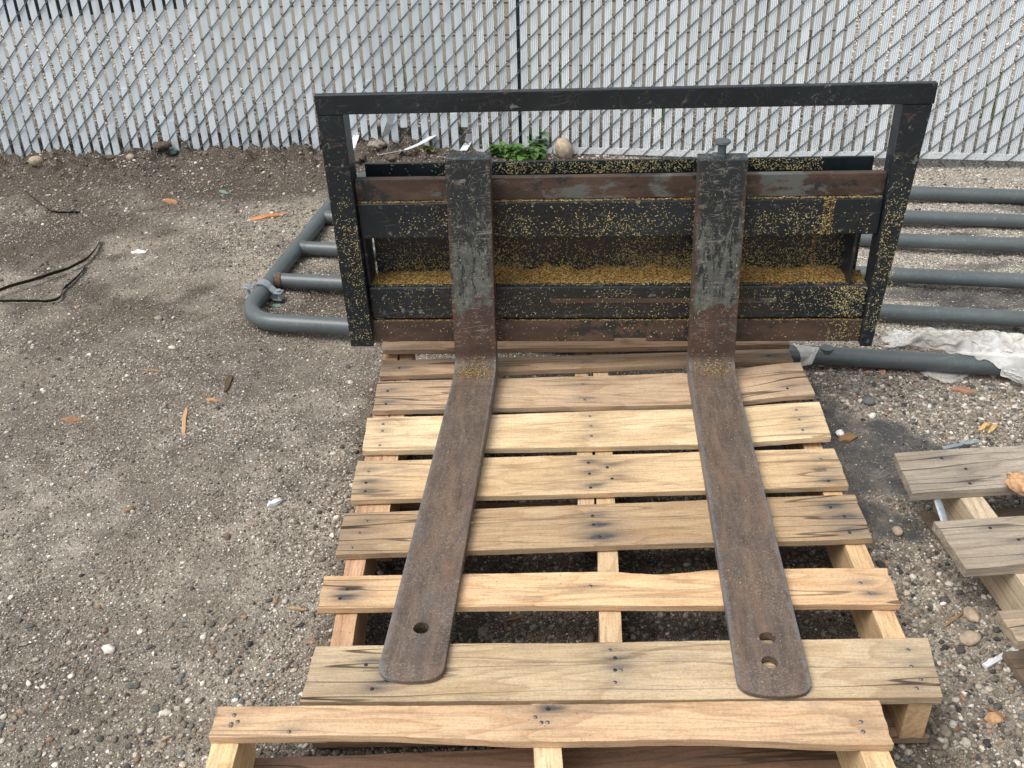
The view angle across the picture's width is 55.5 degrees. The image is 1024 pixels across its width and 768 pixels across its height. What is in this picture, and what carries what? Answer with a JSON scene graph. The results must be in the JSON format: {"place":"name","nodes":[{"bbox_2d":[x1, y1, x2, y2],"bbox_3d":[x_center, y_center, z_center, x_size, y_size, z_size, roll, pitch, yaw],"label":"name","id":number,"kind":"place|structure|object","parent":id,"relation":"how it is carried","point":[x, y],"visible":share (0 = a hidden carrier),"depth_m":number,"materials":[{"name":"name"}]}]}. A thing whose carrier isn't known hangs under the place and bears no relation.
{"place":"outdoors","nodes":[
{"label":"outdoors","id":0,"kind":"place"},
{"bbox_2d":[270,133,281,143],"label":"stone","id":1,"kind":"object","parent":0,"point":[279,136],"visible":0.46,"depth_m":4.06,"materials":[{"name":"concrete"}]},
{"bbox_2d":[0,0,1023,767],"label":"ground","id":2,"kind":"structure","parent":0,"point":[154,498],"depth_m":2.38,"materials":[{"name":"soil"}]},
{"bbox_2d":[28,156,42,165],"bbox_3d":[-1.917,-0.898,3.916,0.055,0.040,0.043,-19,36,-24],"label":"stone","id":3,"kind":"object","parent":2,"relation":"on","point":[35,160],"visible":1,"depth_m":3.90,"materials":[{"name":"beige stone"}]},
{"bbox_2d":[0,264,85,302],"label":"plastic strap","id":4,"kind":"object","parent":2,"relation":"on","point":[44,301],"visible":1,"depth_m":3.07,"materials":[{"name":"black plastic"}]},
{"bbox_2d":[0,238,100,290],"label":"plastic strap","id":5,"kind":"object","parent":2,"relation":"on","point":[46,275],"visible":1,"depth_m":3.19,"materials":[{"name":"black plastic"}]},
{"bbox_2d":[24,190,80,212],"bbox_3d":[-1.788,-0.695,3.738,0.373,0.033,0.048,19,39,30],"label":"plastic strap","id":6,"kind":"object","parent":2,"relation":"on","point":[59,211],"visible":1,"depth_m":3.68,"materials":[{"name":"black plastic"}]},
{"bbox_2d":[60,416,82,421],"bbox_3d":[-1.131,0.090,2.497,0.061,0.005,0.025,4,36,13],"label":"wood chip","id":7,"kind":"object","parent":2,"relation":"on","point":[71,419],"visible":1,"depth_m":2.49,"materials":[{"name":"brown wood"}]},
{"bbox_2d":[0,0,176,22],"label":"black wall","id":8,"kind":"structure","parent":2,"relation":"on","point":[79,7],"depth_m":6.51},
{"bbox_2d":[104,155,114,160],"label":"clod","id":9,"kind":"object","parent":2,"relation":"on","point":[110,157],"visible":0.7,"depth_m":3.99,"materials":[{"name":"soil"}]},
{"bbox_2d":[126,154,134,160],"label":"stone","id":10,"kind":"object","parent":2,"relation":"on","point":[130,157],"visible":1,"depth_m":3.99,"materials":[{"name":"beige stone"}]},
{"bbox_2d":[131,249,145,253],"bbox_3d":[-1.282,-0.456,3.340,0.053,0.004,0.025,-2,49,0],"label":"white scrap","id":11,"kind":"object","parent":2,"relation":"on","point":[137,251],"visible":1,"depth_m":3.34,"materials":[{"name":"white paper"}]},
{"bbox_2d":[143,368,159,371],"bbox_3d":[-1.000,-0.039,2.698,0.052,0.004,0.011,4,33,10],"label":"stick","id":12,"kind":"object","parent":2,"relation":"on","point":[152,370],"visible":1,"depth_m":2.69,"materials":[{"name":"brown wood"}]},
{"bbox_2d":[151,141,172,150],"bbox_3d":[-1.442,-0.982,4.008,0.084,0.037,0.052,-13,34,-16],"label":"clod","id":13,"kind":"object","parent":2,"relation":"on","point":[161,145],"visible":1,"depth_m":3.99,"materials":[{"name":"soil"}]},
{"bbox_2d":[158,735,171,742],"bbox_3d":[-0.593,0.605,1.662,0.023,0.004,0.007,-20,37,-27],"label":"stick","id":14,"kind":"object","parent":2,"relation":"on","point":[166,737],"visible":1,"depth_m":1.66,"materials":[{"name":"brown wood"}]},
{"bbox_2d":[162,199,177,203],"bbox_3d":[-1.312,-0.703,3.735,0.080,0.005,0.033,15,51,25],"label":"wood chip","id":15,"kind":"object","parent":2,"relation":"on","point":[172,201],"visible":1,"depth_m":3.73,"materials":[{"name":"orange wood"}]},
{"bbox_2d":[169,148,178,154],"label":"stone","id":16,"kind":"object","parent":2,"relation":"on","point":[172,151],"visible":1,"depth_m":4.04,"materials":[{"name":"teal stone"}]},
{"bbox_2d":[181,407,187,435],"bbox_3d":[-0.836,0.095,2.479,0.015,0.006,0.129,-11,35,-7],"label":"wood splinter","id":17,"kind":"object","parent":2,"relation":"on","point":[184,421],"visible":1,"depth_m":2.48,"materials":[{"name":"beige wood"}]},
{"bbox_2d":[206,398,217,401],"bbox_3d":[-0.791,0.041,2.560,0.035,0.005,0.014,7,39,11],"label":"wood chip","id":18,"kind":"object","parent":2,"relation":"on","point":[211,399],"visible":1,"depth_m":2.56,"materials":[{"name":"wood"}]},
{"bbox_2d":[224,375,232,391],"bbox_3d":[-0.766,-0.004,2.618,0.020,0.006,0.081,-3,33,-3],"label":"bark piece","id":19,"kind":"object","parent":2,"relation":"on","point":[228,381],"visible":1,"depth_m":2.61,"materials":[{"name":"brown wood"}]},
{"bbox_2d":[223,146,237,151],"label":"clod","id":20,"kind":"object","parent":2,"relation":"on","point":[231,148],"visible":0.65,"depth_m":4.03,"materials":[{"name":"soil"}]},
{"bbox_2d":[249,213,286,219],"bbox_3d":[-0.914,-0.618,3.594,0.162,0.007,0.031,-14,43,-14],"label":"wood splinter","id":21,"kind":"object","parent":2,"relation":"on","point":[265,216],"visible":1,"depth_m":3.59,"materials":[{"name":"orange wood"}]},
{"bbox_2d":[267,499,281,506],"bbox_3d":[-0.535,0.266,2.190,0.035,0.009,0.015,-19,40,-21],"label":"white scrap","id":22,"kind":"object","parent":2,"relation":"on","point":[273,502],"visible":1,"depth_m":2.19,"materials":[{"name":"plastic"}]},
{"bbox_2d":[287,606,306,610],"bbox_3d":[-0.426,0.443,1.920,0.046,0.005,0.007,3,35,14],"label":"stick","id":23,"kind":"object","parent":2,"relation":"on","point":[297,608],"visible":1,"depth_m":1.92,"materials":[{"name":"brown wood"}]},
{"bbox_2d":[352,132,359,147],"bbox_3d":[-0.649,-1.001,4.014,0.035,0.033,0.125,-3,33,0],"label":"slat scrap","id":24,"kind":"object","parent":2,"relation":"on","point":[355,138],"visible":0.74,"depth_m":4.00,"materials":[{"name":"white plastic"}]},
{"bbox_2d":[354,152,365,162],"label":"clod","id":25,"kind":"object","parent":2,"relation":"on","point":[360,157],"visible":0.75,"depth_m":3.91,"materials":[{"name":"soil"}]},
{"bbox_2d":[367,139,387,150],"bbox_3d":[-0.559,-0.982,4.010,0.073,0.044,0.101,14,36,25],"label":"stone","id":26,"kind":"object","parent":2,"relation":"on","point":[377,144],"visible":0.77,"depth_m":3.99,"materials":[{"name":"stone"}]},
{"bbox_2d":[362,39,416,91],"bbox_3d":[-0.521,-1.390,4.359,0.326,0.354,0.309,20,39,31],"label":"grass tuft","id":27,"kind":"object","parent":2,"relation":"on","point":[393,74],"visible":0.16,"depth_m":4.39,"materials":[{"name":"green plant"}]},
{"bbox_2d":[385,153,401,161],"bbox_3d":[-0.476,-0.908,3.906,0.073,0.032,0.052,3,33,9],"label":"clod","id":28,"kind":"object","parent":2,"relation":"on","point":[393,157],"visible":1,"depth_m":3.89,"materials":[{"name":"soil"}]},
{"bbox_2d":[379,136,435,154],"bbox_3d":[-0.408,-0.960,3.959,0.270,0.042,0.117,-21,37,-27],"label":"slat scrap","id":29,"kind":"object","parent":2,"relation":"on","point":[422,141],"visible":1,"depth_m":3.95,"materials":[{"name":"white plastic"}]},
{"bbox_2d":[418,145,436,152],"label":"weed plant","id":30,"kind":"object","parent":2,"relation":"on","point":[428,149],"visible":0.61,"depth_m":3.99,"materials":[{"name":"green plant"}]},
{"bbox_2d":[425,64,460,123],"bbox_3d":[-0.325,-1.278,4.310,0.224,0.244,0.314,-3,33,0],"label":"grass tuft","id":31,"kind":"object","parent":2,"relation":"on","point":[447,90],"visible":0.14,"depth_m":4.33,"materials":[{"name":"green plant"}]},
{"bbox_2d":[450,124,464,132],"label":"weed plant","id":32,"kind":"object","parent":2,"relation":"on","point":[460,128],"visible":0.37,"depth_m":4.20,"materials":[{"name":"green plant"}]},
{"bbox_2d":[460,134,471,150],"bbox_3d":[-0.188,-1.010,4.048,0.041,0.053,0.086,6,34,14],"label":"slat scrap","id":33,"kind":"object","parent":2,"relation":"on","point":[468,140],"visible":0.99,"depth_m":4.06,"materials":[{"name":"white plastic"}]},
{"bbox_2d":[486,141,508,156],"bbox_3d":[-0.055,-0.969,4.026,0.108,0.057,0.095,-3,33,0],"label":"weed plant","id":34,"kind":"object","parent":2,"relation":"on","point":[498,150],"visible":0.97,"depth_m":4.01,"materials":[{"name":"green plant"}]},
{"bbox_2d":[0,0,1023,168],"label":"chain link fence","id":35,"kind":"object","parent":2,"relation":"on","point":[517,17],"visible":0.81,"depth_m":3.85,"materials":[{"name":"metal"}]},
{"bbox_2d":[382,114,394,134],"bbox_3d":[-0.501,-1.056,3.932,0.038,0.138,0.115,-20,36,-25],"label":"slat scrap","id":36,"kind":"object","parent":35,"relation":"hanging from","point":[388,124],"visible":0.84,"depth_m":3.92,"materials":[{"name":"white plastic"}]},
{"bbox_2d":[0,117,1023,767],"bbox_3d":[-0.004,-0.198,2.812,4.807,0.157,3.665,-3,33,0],"label":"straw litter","id":37,"kind":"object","parent":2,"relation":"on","point":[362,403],"visible":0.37,"depth_m":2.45,"materials":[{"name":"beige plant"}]},
{"bbox_2d":[504,616,522,621],"bbox_3d":[0.004,0.452,1.876,0.038,0.004,0.007,-10,42,-10],"label":"stick","id":38,"kind":"object","parent":2,"relation":"on","point":[514,618],"visible":1,"depth_m":1.87,"materials":[{"name":"brown wood"}]},
{"bbox_2d":[194,0,850,89],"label":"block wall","id":39,"kind":"structure","parent":2,"relation":"on","point":[506,27],"depth_m":4.62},
{"bbox_2d":[504,140,546,160],"bbox_3d":[0.054,-0.943,3.965,0.177,0.089,0.167,-3,33,0],"label":"weed plant","id":40,"kind":"object","parent":2,"relation":"on","point":[520,153],"visible":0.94,"depth_m":3.95,"materials":[{"name":"green plant"}]},
{"bbox_2d":[527,126,551,146],"bbox_3d":[0.103,-1.013,4.042,0.129,0.111,0.117,-30,41,-35],"label":"weed plant","id":41,"kind":"object","parent":2,"relation":"on","point":[540,143],"visible":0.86,"depth_m":4.03,"materials":[{"name":"green plant"}]},
{"bbox_2d":[206,700,895,767],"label":"wooden pallet","id":42,"kind":"object","parent":2,"relation":"on","point":[786,734],"visible":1,"depth_m":1.51,"materials":[{"name":"brown wood"}]},
{"bbox_2d":[555,137,572,158],"bbox_3d":[0.214,-0.963,3.998,0.070,0.100,0.091,-23,34,0],"label":"stone","id":43,"kind":"object","parent":2,"relation":"on","point":[563,148],"visible":0.95,"depth_m":3.96,"materials":[{"name":"beige stone"}]},
{"bbox_2d":[538,24,591,115],"bbox_3d":[0.223,-1.442,4.434,0.328,0.420,0.259,-16,35,-19],"label":"grass tuft","id":44,"kind":"object","parent":2,"relation":"on","point":[560,68],"visible":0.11,"depth_m":4.44,"materials":[{"name":"green plant"}]},
{"bbox_2d":[300,337,942,747],"bbox_3d":[0.177,0.229,2.063,1.066,0.146,1.214,-3,33,0],"label":"wooden pallet","id":45,"kind":"object","parent":2,"relation":"on","point":[886,663],"visible":0.8,"depth_m":1.88,"materials":[{"name":"brown wood"}]},
{"bbox_2d":[314,81,937,698],"bbox_3d":[0.203,-0.079,1.810,1.270,0.687,1.063,0,33,4],"label":"pallet fork attachment","id":46,"kind":"object","parent":45,"relation":"on","point":[720,185],"visible":0.98,"depth_m":2.14,"materials":[{"name":"metal"}]},
{"bbox_2d":[372,263,863,283],"bbox_3d":[0.237,-0.261,2.282,1.144,0.025,0.055,0,33,4],"label":"seed layer","id":47,"kind":"object","parent":46,"relation":"on","point":[661,269],"visible":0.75,"depth_m":2.29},
{"bbox_2d":[329,156,916,667],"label":"seed husks","id":48,"kind":"object","parent":46,"relation":"on","point":[625,266],"visible":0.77,"depth_m":2.27},
{"bbox_2d":[242,172,1023,376],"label":"tubular gate","id":49,"kind":"structure","parent":2,"relation":"on","point":[274,280],"depth_m":2.91,"materials":[{"name":"grey metal"}]},
{"bbox_2d":[793,327,1023,383],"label":"plastic sheet","id":50,"kind":"object","parent":49,"relation":"on","point":[1003,352],"visible":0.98,"depth_m":2.59,"materials":[{"name":"white plastic"}]},
{"bbox_2d":[632,74,664,121],"bbox_3d":[0.612,-1.315,4.432,0.205,0.215,0.213,10,35,19],"label":"grass tuft","id":51,"kind":"object","parent":2,"relation":"on","point":[663,111],"visible":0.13,"depth_m":4.41,"materials":[{"name":"green plant"}]},
{"bbox_2d":[605,133,1023,346],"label":"husk litter","id":52,"kind":"object","parent":2,"relation":"on","point":[1004,184],"visible":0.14,"depth_m":3.16,"materials":[{"name":"beige plant"}]},
{"bbox_2d":[835,429,844,436],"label":"stone","id":53,"kind":"object","parent":2,"relation":"on","point":[839,432],"visible":1,"depth_m":2.33,"materials":[{"name":"white stone"}]},
{"bbox_2d":[838,433,858,442],"bbox_3d":[0.801,0.127,2.319,0.050,0.008,0.032,-14,40,-16],"label":"wood chip","id":54,"kind":"object","parent":2,"relation":"on","point":[848,437],"visible":1,"depth_m":2.31,"materials":[{"name":"brown wood"}]},
{"bbox_2d":[862,397,874,405],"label":"stone","id":55,"kind":"object","parent":2,"relation":"on","point":[869,401],"visible":1,"depth_m":2.42,"materials":[{"name":"grey stone"}]},
{"bbox_2d":[878,368,885,377],"bbox_3d":[0.968,-0.031,2.538,0.020,0.007,0.043,-6,33,5],"label":"wood chip","id":56,"kind":"object","parent":2,"relation":"on","point":[882,371],"visible":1,"depth_m":2.54,"materials":[{"name":"orange wood"}]},
{"bbox_2d":[892,526,902,535],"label":"stone","id":57,"kind":"object","parent":2,"relation":"on","point":[897,530],"visible":1,"depth_m":2.03,"materials":[{"name":"beige stone"}]},
{"bbox_2d":[944,612,963,627],"bbox_3d":[0.835,0.441,1.832,0.069,0.005,0.006,-22,38,-27],"label":"stick","id":58,"kind":"object","parent":2,"relation":"on","point":[959,615],"visible":1,"depth_m":1.83,"materials":[{"name":"brown wood"}]},
{"bbox_2d":[893,445,1023,686],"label":"wooden pallet","id":59,"kind":"object","parent":2,"relation":"on","point":[972,531],"visible":1,"depth_m":1.90,"materials":[{"name":"brown wood"}]},
{"bbox_2d":[1004,471,1023,495],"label":"stone","id":60,"kind":"object","parent":59,"relation":"on","point":[1014,481],"visible":1,"depth_m":1.90,"materials":[{"name":"stone"}]},
{"bbox_2d":[942,439,980,449],"bbox_3d":[1.043,0.141,2.260,0.095,0.004,0.012,-10,33,-9],"label":"metal sliver","id":61,"kind":"object","parent":2,"relation":"on","point":[958,445],"visible":0.97,"depth_m":2.26,"materials":[{"name":"metal"}]},
{"bbox_2d":[950,386,976,394],"bbox_3d":[1.141,0.014,2.458,0.063,0.008,0.031,17,37,28],"label":"wood chip","id":62,"kind":"object","parent":2,"relation":"on","point":[964,390],"visible":1,"depth_m":2.46,"materials":[{"name":"wood"}]},
{"bbox_2d":[959,631,980,645],"bbox_3d":[0.840,0.466,1.784,0.044,0.021,0.029,-12,34,-14],"label":"stone","id":63,"kind":"object","parent":2,"relation":"on","point":[969,638],"visible":1,"depth_m":1.78,"materials":[{"name":"beige stone"}]},
{"bbox_2d":[963,606,979,622],"bbox_3d":[0.865,0.434,1.830,0.026,0.019,0.040,-6,33,-5],"label":"stone","id":64,"kind":"object","parent":2,"relation":"on","point":[971,614],"visible":1,"depth_m":1.82,"materials":[{"name":"beige stone"}]},
{"bbox_2d":[978,422,991,430],"bbox_3d":[1.126,0.099,2.314,0.052,0.008,0.016,-23,35,-29],"label":"wood chip","id":65,"kind":"object","parent":2,"relation":"on","point":[985,425],"visible":1,"depth_m":2.31,"materials":[{"name":"yellow wood"}]},
{"bbox_2d":[987,422,997,432],"bbox_3d":[1.142,0.102,2.307,0.013,0.006,0.058,29,42,33],"label":"wood chip","id":66,"kind":"object","parent":2,"relation":"on","point":[993,427],"visible":1,"depth_m":2.30,"materials":[{"name":"yellow wood"}]},
{"bbox_2d":[984,712,1001,724],"bbox_3d":[0.811,0.563,1.639,0.029,0.017,0.022,-6,33,-5],"label":"stone","id":67,"kind":"object","parent":2,"relation":"on","point":[993,718],"visible":1,"depth_m":1.63,"materials":[{"name":"orange stone"}]},
{"bbox_2d":[986,707,1007,720],"bbox_3d":[0.823,0.559,1.651,0.006,0.005,0.038,-30,40,-31],"label":"stick","id":68,"kind":"object","parent":2,"relation":"on","point":[995,711],"visible":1,"depth_m":1.65,"materials":[{"name":"brown wood"}]},
{"bbox_2d":[977,50,1020,122],"bbox_3d":[2.143,-1.288,4.226,0.197,0.298,0.249,-3,33,0],"label":"grass tuft","id":69,"kind":"object","parent":2,"relation":"on","point":[992,112],"visible":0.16,"depth_m":4.25,"materials":[{"name":"plant"}]},
{"bbox_2d":[982,647,1018,668],"bbox_3d":[0.879,0.490,1.748,0.089,0.005,0.011,-16,38,-24],"label":"slat piece","id":70,"kind":"object","parent":2,"relation":"on","point":[991,662],"visible":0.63,"depth_m":1.74,"materials":[{"name":"white plastic"}]},
{"bbox_2d":[0,0,1023,142],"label":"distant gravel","id":71,"kind":"structure","parent":0,"point":[409,121],"depth_m":4.98,"materials":[{"name":"beige gravel"}]}
]}

